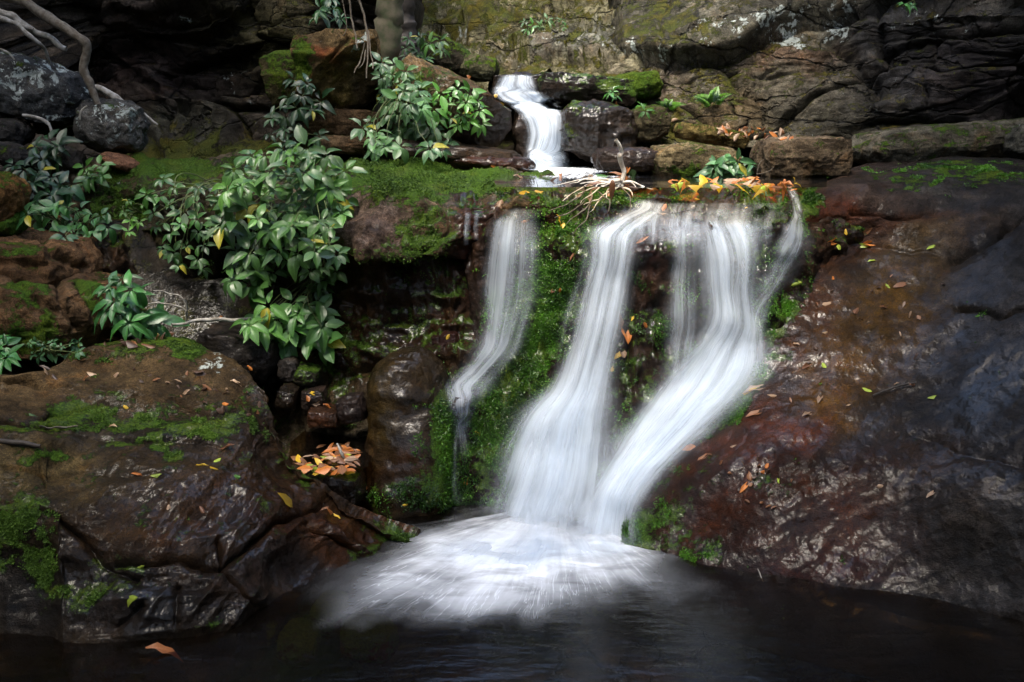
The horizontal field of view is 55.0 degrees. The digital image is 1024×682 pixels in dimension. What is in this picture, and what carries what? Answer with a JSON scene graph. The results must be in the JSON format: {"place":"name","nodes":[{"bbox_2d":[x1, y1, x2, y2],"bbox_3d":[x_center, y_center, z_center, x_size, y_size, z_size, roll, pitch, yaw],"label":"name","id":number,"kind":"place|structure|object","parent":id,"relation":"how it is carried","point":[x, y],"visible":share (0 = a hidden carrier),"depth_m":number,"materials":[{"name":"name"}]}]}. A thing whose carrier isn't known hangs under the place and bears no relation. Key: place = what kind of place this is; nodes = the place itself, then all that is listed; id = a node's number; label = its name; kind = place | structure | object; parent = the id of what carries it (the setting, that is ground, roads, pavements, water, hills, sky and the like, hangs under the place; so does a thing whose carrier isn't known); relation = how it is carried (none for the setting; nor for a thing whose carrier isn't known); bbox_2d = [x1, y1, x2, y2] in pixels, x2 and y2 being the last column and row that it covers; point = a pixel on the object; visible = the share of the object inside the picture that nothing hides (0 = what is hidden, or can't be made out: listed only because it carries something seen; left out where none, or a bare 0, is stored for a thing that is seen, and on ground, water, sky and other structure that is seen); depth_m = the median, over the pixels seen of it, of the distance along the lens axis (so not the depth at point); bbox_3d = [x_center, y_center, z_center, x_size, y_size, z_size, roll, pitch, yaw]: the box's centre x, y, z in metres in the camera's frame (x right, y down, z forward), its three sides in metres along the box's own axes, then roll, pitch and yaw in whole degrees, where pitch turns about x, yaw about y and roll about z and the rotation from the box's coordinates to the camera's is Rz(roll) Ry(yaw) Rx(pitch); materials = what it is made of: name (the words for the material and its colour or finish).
{"place":"outdoors","nodes":[
{"label":"outdoors","id":0,"kind":"place"},
{"bbox_2d":[2,173,158,374],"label":"ground","id":1,"kind":"structure","parent":0,"point":[115,256],"depth_m":4.93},
{"bbox_2d":[0,334,23,373],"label":"ground plant","id":2,"kind":"object","parent":1,"relation":"on","point":[10,355],"visible":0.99,"depth_m":4.16,"materials":[{"name":"green plant"}]},
{"bbox_2d":[33,123,73,137],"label":"boulder","id":3,"kind":"object","parent":1,"relation":"on","point":[43,129],"visible":0.19,"depth_m":5.57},
{"bbox_2d":[0,51,90,127],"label":"boulder","id":4,"kind":"object","parent":3,"relation":"on","point":[55,94],"visible":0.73,"depth_m":5.33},
{"bbox_2d":[0,15,50,63],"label":"root","id":5,"kind":"object","parent":4,"relation":"on","point":[23,28],"visible":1,"depth_m":5.21,"materials":[{"name":"grey plant"}]},
{"bbox_2d":[0,9,67,50],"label":"root","id":6,"kind":"object","parent":5,"relation":"attached to","point":[36,32],"visible":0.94,"depth_m":5.25,"materials":[{"name":"grey plant"}]},
{"bbox_2d":[95,84,157,124],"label":"branch","id":7,"kind":"object","parent":4,"relation":"on","point":[110,94],"visible":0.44,"depth_m":5.56,"materials":[{"name":"grey plant"}]},
{"bbox_2d":[0,270,127,360],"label":"boulder","id":8,"kind":"object","parent":1,"relation":"on","point":[62,312],"visible":0.57,"depth_m":4.32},
{"bbox_2d":[0,228,102,287],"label":"boulder","id":9,"kind":"object","parent":8,"relation":"on","point":[33,255],"visible":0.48,"depth_m":4.55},
{"bbox_2d":[0,209,28,236],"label":"boulder","id":10,"kind":"object","parent":9,"relation":"on","point":[8,227],"visible":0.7,"depth_m":4.63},
{"bbox_2d":[0,171,31,221],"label":"boulder","id":11,"kind":"object","parent":10,"relation":"on","point":[15,192],"visible":0.87,"depth_m":4.61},
{"bbox_2d":[2,156,89,225],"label":"leafy shrub","id":12,"kind":"object","parent":9,"relation":"on","point":[66,193],"visible":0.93,"depth_m":4.99,"materials":[{"name":"green plant"}]},
{"bbox_2d":[16,199,124,244],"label":"leafy shrub","id":13,"kind":"object","parent":1,"relation":"on","point":[53,209],"visible":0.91,"depth_m":4.91,"materials":[{"name":"green plant"}]},
{"bbox_2d":[0,0,424,176],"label":"cliff","id":14,"kind":"structure","parent":0,"point":[185,75],"depth_m":6.63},
{"bbox_2d":[263,123,328,148],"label":"leafy shrub","id":15,"kind":"object","parent":14,"relation":"attached to","point":[281,133],"visible":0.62,"depth_m":5.58,"materials":[{"name":"green plant"}]},
{"bbox_2d":[398,0,420,60],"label":"tree trunk","id":16,"kind":"object","parent":14,"relation":"on","point":[408,25],"visible":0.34,"depth_m":6.26,"materials":[{"name":"grey plant"}]},
{"bbox_2d":[364,137,521,163],"bbox_3d":[-0.406,-1.107,5.797,0.958,0.202,0.623,0,12,0],"label":"rock ledge","id":17,"kind":"object","parent":14,"relation":"on","point":[460,151],"visible":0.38,"depth_m":5.52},
{"bbox_2d":[313,134,369,155],"bbox_3d":[-0.885,-1.166,5.838,0.546,0.134,0.523,0,12,0],"label":"rock ledge","id":18,"kind":"object","parent":17,"relation":"on","point":[346,145],"visible":0.32,"depth_m":5.60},
{"bbox_2d":[303,107,392,135],"bbox_3d":[-0.986,-1.319,5.957,0.492,0.198,0.612,0,12,0],"label":"rock ledge","id":19,"kind":"object","parent":18,"relation":"on","point":[340,122],"visible":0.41,"depth_m":5.68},
{"bbox_2d":[259,50,300,109],"bbox_3d":[-1.337,-1.567,5.901,0.306,0.355,0.564,0,12,0],"label":"rock block","id":20,"kind":"object","parent":19,"relation":"on","point":[274,67],"visible":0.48,"depth_m":5.66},
{"bbox_2d":[290,28,385,108],"bbox_3d":[-1.009,-1.600,5.832,0.548,0.460,0.789,0,12,0],"label":"rock block","id":21,"kind":"object","parent":19,"relation":"on","point":[331,59],"visible":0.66,"depth_m":5.53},
{"bbox_2d":[263,70,335,130],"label":"leafy shrub","id":22,"kind":"object","parent":21,"relation":"hanging from","point":[301,113],"visible":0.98,"depth_m":5.56,"materials":[{"name":"green plant"}]},
{"bbox_2d":[309,0,349,28],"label":"leafy shrub","id":23,"kind":"object","parent":21,"relation":"on","point":[323,15],"visible":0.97,"depth_m":5.87,"materials":[{"name":"green plant"}]},
{"bbox_2d":[320,0,373,77],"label":"hanging roots","id":24,"kind":"object","parent":21,"relation":"hanging from","point":[367,31],"visible":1,"depth_m":5.34,"materials":[{"name":"grey plant"}]},
{"bbox_2d":[365,0,403,111],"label":"tree","id":25,"kind":"object","parent":18,"relation":"on","point":[388,20],"visible":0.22,"depth_m":5.78,"materials":[{"name":"brown plant"}]},
{"bbox_2d":[390,53,511,146],"bbox_3d":[-0.361,-1.435,5.984,0.723,0.583,0.881,0,12,0],"label":"rock slab","id":26,"kind":"object","parent":17,"relation":"on","point":[499,121],"visible":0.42,"depth_m":5.81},
{"bbox_2d":[399,31,450,62],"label":"leafy vine","id":27,"kind":"object","parent":26,"relation":"on","point":[421,44],"visible":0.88,"depth_m":6.12,"materials":[{"name":"green plant"}]},
{"bbox_2d":[419,79,492,136],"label":"leafy vine","id":28,"kind":"object","parent":26,"relation":"on","point":[465,122],"visible":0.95,"depth_m":5.57,"materials":[{"name":"green plant"}]},
{"bbox_2d":[289,430,371,468],"bbox_3d":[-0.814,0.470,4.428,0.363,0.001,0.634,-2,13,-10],"label":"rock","id":29,"kind":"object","parent":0,"point":[304,443],"depth_m":4.41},
{"bbox_2d":[15,100,862,361],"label":"ground","id":30,"kind":"structure","parent":0,"point":[204,298],"depth_m":4.91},
{"bbox_2d":[0,336,420,642],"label":"stepped rock slab","id":31,"kind":"structure","parent":30,"relation":"on","point":[243,547],"depth_m":3.56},
{"bbox_2d":[0,438,40,447],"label":"stick","id":32,"kind":"object","parent":31,"relation":"on","point":[18,442],"visible":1,"depth_m":3.52,"materials":[{"name":"wood"}]},
{"bbox_2d":[22,337,84,364],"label":"ground plant","id":33,"kind":"object","parent":31,"relation":"on","point":[49,352],"visible":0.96,"depth_m":4.31,"materials":[{"name":"green plant"}]},
{"bbox_2d":[39,425,77,428],"bbox_3d":[-1.704,0.316,3.682,0.030,0.051,0.162,7,14,28],"label":"stick","id":34,"kind":"object","parent":31,"relation":"on","point":[62,427],"visible":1,"depth_m":3.70,"materials":[{"name":"wood"}]},
{"bbox_2d":[89,269,189,340],"bbox_3d":[-1.762,-0.155,4.479,0.385,0.388,0.651,-11,16,-40],"label":"long leaved plant","id":35,"kind":"object","parent":31,"relation":"on","point":[134,320],"visible":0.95,"depth_m":4.29,"materials":[{"name":"green plant"}]},
{"bbox_2d":[148,290,250,325],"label":"dead branch","id":36,"kind":"object","parent":31,"relation":"on","point":[214,319],"visible":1,"depth_m":4.38,"materials":[{"name":"wood"}]},
{"bbox_2d":[0,336,413,610],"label":"moss","id":37,"kind":"object","parent":31,"relation":"on","point":[25,521],"visible":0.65,"depth_m":3.35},
{"bbox_2d":[277,492,291,506],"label":"fallen leaf","id":38,"kind":"object","parent":31,"relation":"on","point":[287,499],"visible":1,"depth_m":3.72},
{"bbox_2d":[275,383,299,411],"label":"stone","id":39,"kind":"object","parent":31,"relation":"on","point":[287,398],"visible":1,"depth_m":4.34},
{"bbox_2d":[297,466,311,473],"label":"fallen leaf","id":40,"kind":"object","parent":31,"relation":"on","point":[304,469],"visible":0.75,"depth_m":4.08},
{"bbox_2d":[315,466,331,474],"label":"fallen leaf","id":41,"kind":"object","parent":31,"relation":"on","point":[321,470],"visible":1,"depth_m":4.07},
{"bbox_2d":[58,148,586,468],"bbox_3d":[-1.096,-0.061,5.401,3.052,1.933,2.242,0,12,0],"label":"rock shelf","id":42,"kind":"object","parent":30,"relation":"on","point":[371,226],"visible":0.34,"depth_m":4.61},
{"bbox_2d":[26,128,82,175],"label":"leafy shrub","id":43,"kind":"object","parent":42,"relation":"on","point":[62,140],"visible":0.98,"depth_m":5.11,"materials":[{"name":"green plant"}]},
{"bbox_2d":[27,142,86,173],"bbox_3d":[-2.465,-0.983,5.312,0.305,0.180,0.282,0,12,0],"label":"boulder","id":44,"kind":"object","parent":42,"relation":"on","point":[77,156],"visible":0.4,"depth_m":5.23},
{"bbox_2d":[0,141,30,169],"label":"boulder","id":45,"kind":"object","parent":44,"relation":"on","point":[15,152],"visible":0.66,"depth_m":5.11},
{"bbox_2d":[0,118,35,144],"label":"boulder","id":46,"kind":"object","parent":45,"relation":"on","point":[19,131],"visible":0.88,"depth_m":5.30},
{"bbox_2d":[22,114,52,131],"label":"branch","id":47,"kind":"object","parent":44,"relation":"on","point":[45,121],"visible":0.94,"depth_m":5.26,"materials":[{"name":"grey plant"}]},
{"bbox_2d":[72,155,115,192],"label":"leafy shrub","id":48,"kind":"object","parent":42,"relation":"on","point":[88,183],"visible":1,"depth_m":5.06,"materials":[{"name":"green plant"}]},
{"bbox_2d":[73,98,150,153],"bbox_3d":[-2.179,-1.171,5.380,0.378,0.313,0.366,0,12,0],"label":"boulder","id":49,"kind":"object","parent":42,"relation":"on","point":[118,125],"visible":0.98,"depth_m":5.25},
{"bbox_2d":[1,0,100,104],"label":"root","id":50,"kind":"object","parent":49,"relation":"on","point":[50,18],"visible":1,"depth_m":5.19,"materials":[{"name":"brown plant"}]},
{"bbox_2d":[98,151,139,171],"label":"boulder","id":51,"kind":"object","parent":42,"relation":"on","point":[125,163],"visible":0.73,"depth_m":5.17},
{"bbox_2d":[119,199,146,236],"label":"broadleaf shrub","id":52,"kind":"object","parent":42,"relation":"on","point":[134,218],"visible":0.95,"depth_m":4.92,"materials":[{"name":"green plant"}]},
{"bbox_2d":[133,173,235,278],"bbox_3d":[-1.536,-0.543,4.710,0.528,0.518,0.435,0,12,0],"label":"broadleaf shrub","id":53,"kind":"object","parent":42,"relation":"on","point":[183,219],"visible":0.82,"depth_m":4.68,"materials":[{"name":"green plant"}]},
{"bbox_2d":[196,321,282,380],"bbox_3d":[-1.280,0.034,4.662,0.420,0.248,0.481,0,12,0],"label":"boulder","id":54,"kind":"object","parent":42,"relation":"on","point":[224,338],"visible":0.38,"depth_m":4.47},
{"bbox_2d":[203,125,367,304],"bbox_3d":[-1.012,-0.571,4.523,0.787,0.828,0.609,3,13,15],"label":"broadleaf shrub","id":55,"kind":"object","parent":42,"relation":"on","point":[316,211],"visible":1,"depth_m":4.43,"materials":[{"name":"green plant"}]},
{"bbox_2d":[230,277,345,366],"bbox_3d":[-1.022,-0.090,4.632,0.524,0.382,0.557,0,12,0],"label":"broadleaf shrub","id":56,"kind":"object","parent":42,"relation":"on","point":[319,334],"visible":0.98,"depth_m":4.51,"materials":[{"name":"green plant"}]},
{"bbox_2d":[277,355,301,381],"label":"stone","id":57,"kind":"object","parent":42,"relation":"on","point":[287,367],"visible":0.83,"depth_m":4.51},
{"bbox_2d":[60,153,570,433],"bbox_3d":[-1.052,-0.058,5.150,2.968,1.813,1.746,0,12,0],"label":"moss","id":58,"kind":"object","parent":42,"relation":"on","point":[381,171],"visible":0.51,"depth_m":4.99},
{"bbox_2d":[307,403,340,428],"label":"stone","id":59,"kind":"object","parent":42,"relation":"on","point":[324,416],"visible":0.76,"depth_m":4.32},
{"bbox_2d":[300,385,327,409],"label":"stone","id":60,"kind":"object","parent":59,"relation":"on","point":[321,393],"visible":0.88,"depth_m":4.41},
{"bbox_2d":[293,361,322,386],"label":"stone","id":61,"kind":"object","parent":60,"relation":"on","point":[308,374],"visible":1,"depth_m":4.47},
{"bbox_2d":[333,350,348,370],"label":"stone","id":62,"kind":"object","parent":42,"relation":"on","point":[340,363],"visible":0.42,"depth_m":4.60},
{"bbox_2d":[335,391,366,424],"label":"stone","id":63,"kind":"object","parent":42,"relation":"on","point":[351,407],"visible":0.97,"depth_m":4.29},
{"bbox_2d":[349,51,458,164],"bbox_3d":[-0.579,-1.294,5.507,0.628,0.638,0.656,4,13,17],"label":"leafy vine","id":64,"kind":"object","parent":42,"relation":"on","point":[417,127],"visible":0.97,"depth_m":5.45,"materials":[{"name":"green plant"}]},
{"bbox_2d":[431,330,459,346],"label":"stone","id":65,"kind":"object","parent":42,"relation":"on","point":[443,341],"visible":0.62,"depth_m":4.53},
{"bbox_2d":[451,389,470,412],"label":"stone","id":66,"kind":"object","parent":42,"relation":"on","point":[462,404],"visible":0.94,"depth_m":4.29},
{"bbox_2d":[447,155,535,172],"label":"boulder","id":67,"kind":"object","parent":42,"relation":"on","point":[524,164],"visible":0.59,"depth_m":5.51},
{"bbox_2d":[498,76,566,169],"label":"waterfall","id":68,"kind":"structure","parent":42,"relation":"on","point":[545,155],"depth_m":6.21,"materials":[{"name":"liquid"}]},
{"bbox_2d":[511,105,570,166],"bbox_3d":[0.201,-1.334,6.480,0.411,0.426,0.487,0,12,0],"label":"rock ledge","id":69,"kind":"object","parent":30,"relation":"on","point":[521,138],"visible":0.38,"depth_m":6.27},
{"bbox_2d":[488,71,548,108],"bbox_3d":[0.056,-1.694,6.644,0.441,0.245,0.444,0,12,0],"label":"rock ledge","id":70,"kind":"object","parent":69,"relation":"on","point":[494,85],"visible":0.43,"depth_m":6.46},
{"bbox_2d":[459,53,499,81],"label":"boulder","id":71,"kind":"object","parent":70,"relation":"on","point":[479,68],"visible":0.72,"depth_m":6.43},
{"bbox_2d":[450,187,864,521],"bbox_3d":[0.857,0.091,5.392,2.511,1.946,2.936,0,12,0],"label":"waterfall rock face","id":72,"kind":"object","parent":30,"relation":"on","point":[662,263],"visible":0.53,"depth_m":4.42},
{"bbox_2d":[456,219,512,420],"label":"waterfall","id":73,"kind":"structure","parent":72,"relation":"on","point":[504,255],"depth_m":4.48,"materials":[{"name":"white liquid"}]},
{"bbox_2d":[510,203,650,520],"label":"waterfall","id":74,"kind":"structure","parent":72,"relation":"on","point":[551,452],"depth_m":4.28,"materials":[{"name":"white liquid"}]},
{"bbox_2d":[553,139,649,211],"bbox_3d":[0.411,-0.754,4.475,0.453,0.328,0.112,0,12,0],"label":"dead root","id":75,"kind":"object","parent":72,"relation":"on","point":[619,181],"visible":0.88,"depth_m":4.47,"materials":[{"name":"brown wood"}]},
{"bbox_2d":[609,180,614,200],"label":"fallen leaf","id":76,"kind":"object","parent":72,"relation":"on","point":[612,187],"visible":1,"depth_m":4.31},
{"bbox_2d":[616,309,623,329],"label":"fallen leaf","id":77,"kind":"object","parent":72,"relation":"on","point":[620,321],"visible":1,"depth_m":4.35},
{"bbox_2d":[453,177,865,521],"bbox_3d":[0.857,0.100,5.138,2.518,1.842,2.438,0,12,0],"label":"wet moss","id":78,"kind":"object","parent":72,"relation":"on","point":[530,348],"visible":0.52,"depth_m":4.43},
{"bbox_2d":[549,187,630,233],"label":"twigs","id":79,"kind":"object","parent":78,"relation":"on","point":[589,205],"visible":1,"depth_m":4.39,"materials":[{"name":"wood"}]},
{"bbox_2d":[621,327,631,343],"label":"fallen leaf","id":80,"kind":"object","parent":78,"relation":"on","point":[628,337],"visible":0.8,"depth_m":4.35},
{"bbox_2d":[584,224,754,533],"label":"waterfall","id":81,"kind":"structure","parent":72,"relation":"on","point":[673,416],"depth_m":4.22,"materials":[{"name":"white liquid"}]},
{"bbox_2d":[693,148,756,177],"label":"leafy shrub","id":82,"kind":"object","parent":72,"relation":"on","point":[725,164],"visible":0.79,"depth_m":5.11,"materials":[{"name":"green plant"}]},
{"bbox_2d":[673,122,748,147],"bbox_3d":[1.203,-1.251,5.971,0.443,0.157,0.402,0,12,0],"label":"rock slab","id":83,"kind":"object","parent":30,"relation":"on","point":[705,134],"visible":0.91,"depth_m":5.80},
{"bbox_2d":[620,156,1023,621],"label":"rock slab","id":84,"kind":"object","parent":30,"relation":"on","point":[956,537],"visible":0.81,"depth_m":3.97,"materials":[{"name":"stone"}]},
{"bbox_2d":[680,444,695,450],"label":"fallen leaf","id":85,"kind":"object","parent":84,"relation":"on","point":[689,447],"visible":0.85,"depth_m":4.15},
{"bbox_2d":[620,160,1023,567],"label":"wet moss","id":86,"kind":"object","parent":84,"relation":"on","point":[730,412],"visible":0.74,"depth_m":4.22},
{"bbox_2d":[872,380,915,395],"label":"twig","id":87,"kind":"object","parent":84,"relation":"on","point":[896,386],"visible":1,"depth_m":4.05,"materials":[{"name":"wood"}]},
{"bbox_2d":[852,118,1023,163],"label":"rock ledge","id":88,"kind":"object","parent":84,"relation":"on","point":[981,138],"visible":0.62,"depth_m":5.38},
{"bbox_2d":[997,120,1023,159],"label":"rock ledge","id":89,"kind":"object","parent":84,"relation":"on","point":[1013,146],"visible":0.46,"depth_m":5.27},
{"bbox_2d":[0,499,1023,681],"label":"pool water","id":90,"kind":"structure","parent":0,"point":[462,593],"depth_m":3.29,"materials":[{"name":"liquid"}]},
{"bbox_2d":[145,642,173,653],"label":"fallen leaf","id":91,"kind":"object","parent":90,"relation":"on","point":[161,648],"visible":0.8,"depth_m":3.14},
{"bbox_2d":[304,467,366,505],"bbox_3d":[-0.781,0.628,4.253,0.306,0.173,0.270,0,12,0],"label":"rock ledge","id":92,"kind":"object","parent":90,"relation":"on","point":[351,488],"visible":0.38,"depth_m":4.15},
{"bbox_2d":[364,346,456,518],"bbox_3d":[-0.449,0.435,4.388,0.430,0.780,0.487,0,12,0],"label":"upright boulder","id":93,"kind":"object","parent":90,"relation":"in","point":[401,381],"visible":0.82,"depth_m":4.26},
{"bbox_2d":[366,362,459,517],"bbox_3d":[-0.442,0.468,4.384,0.437,0.722,0.485,0,12,0],"label":"wet moss","id":94,"kind":"object","parent":93,"relation":"on","point":[452,459],"visible":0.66,"depth_m":4.27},
{"bbox_2d":[417,0,645,104],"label":"hillside","id":95,"kind":"structure","parent":0,"point":[583,43],"depth_m":8.30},
{"bbox_2d":[420,31,471,77],"bbox_3d":[-0.455,-1.911,6.650,0.411,0.341,0.551,0,12,0],"label":"boulder","id":96,"kind":"object","parent":95,"relation":"on","point":[457,51],"visible":0.38,"depth_m":6.41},
{"bbox_2d":[519,13,566,34],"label":"ground plant","id":97,"kind":"object","parent":95,"relation":"on","point":[531,29],"visible":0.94,"depth_m":8.21,"materials":[{"name":"green plant"}]},
{"bbox_2d":[495,166,826,187],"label":"stream","id":98,"kind":"structure","parent":0,"point":[647,180],"depth_m":4.86,"materials":[{"name":"liquid"}]},
{"bbox_2d":[557,99,637,163],"bbox_3d":[0.527,-1.324,6.217,0.526,0.403,0.534,0,12,0],"label":"boulder","id":99,"kind":"object","parent":98,"relation":"on","point":[586,130],"visible":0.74,"depth_m":5.99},
{"bbox_2d":[536,71,638,108],"bbox_3d":[0.498,-1.668,6.543,0.736,0.243,0.628,0,12,0],"label":"rock ledge","id":100,"kind":"object","parent":99,"relation":"on","point":[564,87],"visible":0.74,"depth_m":6.28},
{"bbox_2d":[616,70,663,102],"bbox_3d":[0.809,-1.668,6.495,0.378,0.225,0.460,0,12,0],"label":"rock ledge","id":101,"kind":"object","parent":100,"relation":"on","point":[648,85],"visible":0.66,"depth_m":6.30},
{"bbox_2d":[603,86,622,100],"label":"leafy shrub","id":102,"kind":"object","parent":99,"relation":"on","point":[612,93],"visible":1,"depth_m":6.20,"materials":[{"name":"green plant"}]},
{"bbox_2d":[591,147,657,173],"bbox_3d":[0.644,-0.995,5.412,0.424,0.149,0.365,0,12,0],"label":"boulder","id":103,"kind":"object","parent":98,"relation":"on","point":[638,159],"visible":0.75,"depth_m":5.26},
{"bbox_2d":[650,142,743,176],"bbox_3d":[0.993,-0.974,5.366,0.527,0.225,0.468,0,12,0],"label":"boulder","id":104,"kind":"object","parent":98,"relation":"on","point":[687,159],"visible":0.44,"depth_m":5.18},
{"bbox_2d":[749,135,852,177],"bbox_3d":[1.561,-0.999,5.310,0.509,0.228,0.529,0,12,0],"label":"rock block","id":105,"kind":"object","parent":98,"relation":"on","point":[798,156],"visible":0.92,"depth_m":5.08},
{"bbox_2d":[608,0,1023,157],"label":"rock wall","id":106,"kind":"structure","parent":0,"point":[847,69],"depth_m":6.48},
{"bbox_2d":[631,104,670,141],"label":"boulder","id":107,"kind":"object","parent":106,"relation":"on","point":[656,126],"visible":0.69,"depth_m":6.10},
{"bbox_2d":[627,101,654,118],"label":"leafy shrub","id":108,"kind":"object","parent":107,"relation":"on","point":[643,105],"visible":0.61,"depth_m":6.01,"materials":[{"name":"green plant"}]},
{"bbox_2d":[656,98,686,110],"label":"fern","id":109,"kind":"object","parent":106,"relation":"on","point":[665,103],"visible":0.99,"depth_m":6.42,"materials":[{"name":"green plant"}]},
{"bbox_2d":[693,87,731,106],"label":"fern","id":110,"kind":"object","parent":106,"relation":"attached to","point":[706,100],"visible":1,"depth_m":6.44,"materials":[{"name":"green plant"}]},
{"bbox_2d":[896,0,917,12],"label":"leafy shrub","id":111,"kind":"object","parent":106,"relation":"attached to","point":[908,7],"visible":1,"depth_m":6.10,"materials":[{"name":"green plant"}]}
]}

